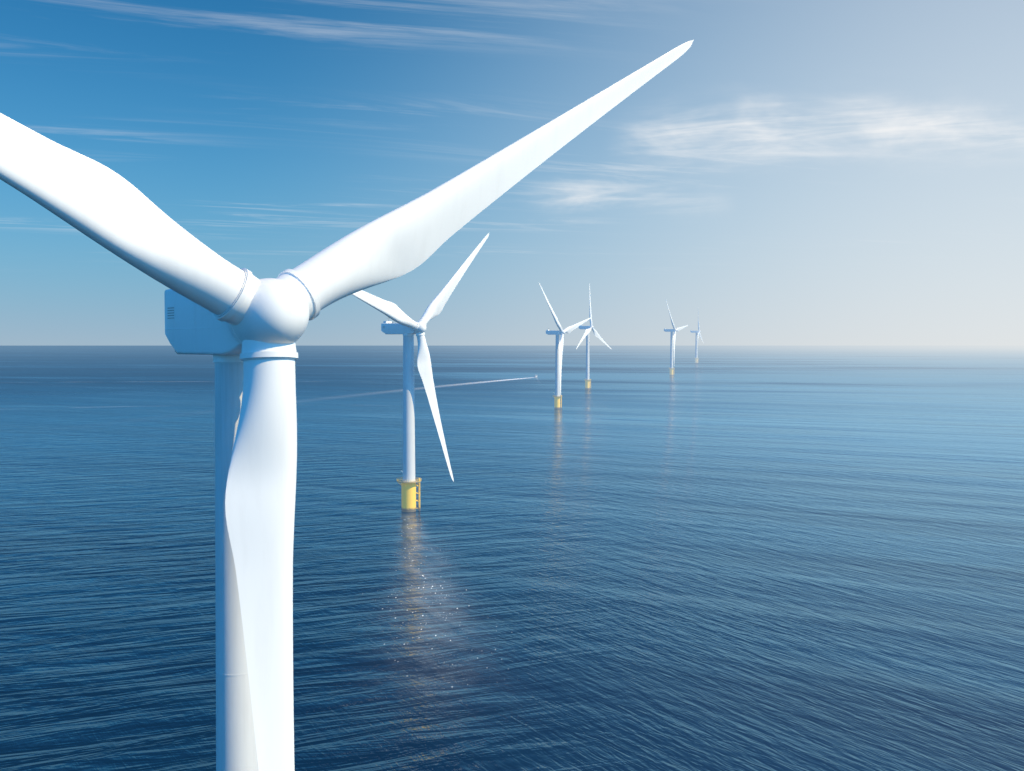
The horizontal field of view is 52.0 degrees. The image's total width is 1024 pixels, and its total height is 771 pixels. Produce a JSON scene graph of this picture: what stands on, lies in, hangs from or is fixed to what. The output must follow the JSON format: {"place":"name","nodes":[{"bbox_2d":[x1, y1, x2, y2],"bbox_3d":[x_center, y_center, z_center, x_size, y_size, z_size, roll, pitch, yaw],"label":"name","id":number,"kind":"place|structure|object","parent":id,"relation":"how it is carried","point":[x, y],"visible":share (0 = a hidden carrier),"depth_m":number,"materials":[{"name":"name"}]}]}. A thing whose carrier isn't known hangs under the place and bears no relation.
{"place":"outdoors","nodes":[
{"label":"outdoors","id":0,"kind":"place"},
{"bbox_2d":[0,346,1023,770],"bbox_3d":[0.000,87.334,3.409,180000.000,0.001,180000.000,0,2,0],"label":"sea water","id":1,"kind":"structure","parent":0,"point":[752,558],"depth_m":423.01,"materials":[{"name":"blue liquid"}]},
{"bbox_2d":[0,40,693,770],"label":"wind turbine","id":2,"kind":"object","parent":1,"relation":"in","point":[244,328],"visible":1,"depth_m":73.32,"materials":[{"name":"metal"}]},
{"bbox_2d":[352,233,488,511],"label":"wind turbine","id":3,"kind":"object","parent":1,"relation":"on","point":[407,327],"visible":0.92,"depth_m":546.61,"materials":[{"name":"metal"}]},
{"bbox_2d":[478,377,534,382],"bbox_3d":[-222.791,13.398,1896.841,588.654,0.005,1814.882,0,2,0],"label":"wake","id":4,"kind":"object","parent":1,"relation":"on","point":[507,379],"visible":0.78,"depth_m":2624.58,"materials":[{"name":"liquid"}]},
{"bbox_2d":[539,283,590,408],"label":"wind turbine","id":5,"kind":"object","parent":1,"relation":"on","point":[559,352],"visible":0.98,"depth_m":1426.29,"materials":[{"name":"metal"}]},
{"bbox_2d":[576,283,610,388],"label":"wind turbine","id":6,"kind":"object","parent":1,"relation":"on","point":[586,335],"visible":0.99,"depth_m":2063.31,"materials":[{"name":"metal"}]},
{"bbox_2d":[664,301,687,374],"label":"wind turbine","id":7,"kind":"object","parent":1,"relation":"on","point":[672,340],"visible":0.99,"depth_m":2979.98,"materials":[{"name":"metal"}]},
{"bbox_2d":[690,318,702,362],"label":"wind turbine","id":8,"kind":"object","parent":1,"relation":"on","point":[698,333],"visible":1,"depth_m":4968.28,"materials":[{"name":"metal"}]},
{"bbox_2d":[0,0,1023,345],"label":"sky","id":9,"kind":"structure","parent":0,"point":[805,172],"materials":[{"name":"blue"}]}
]}

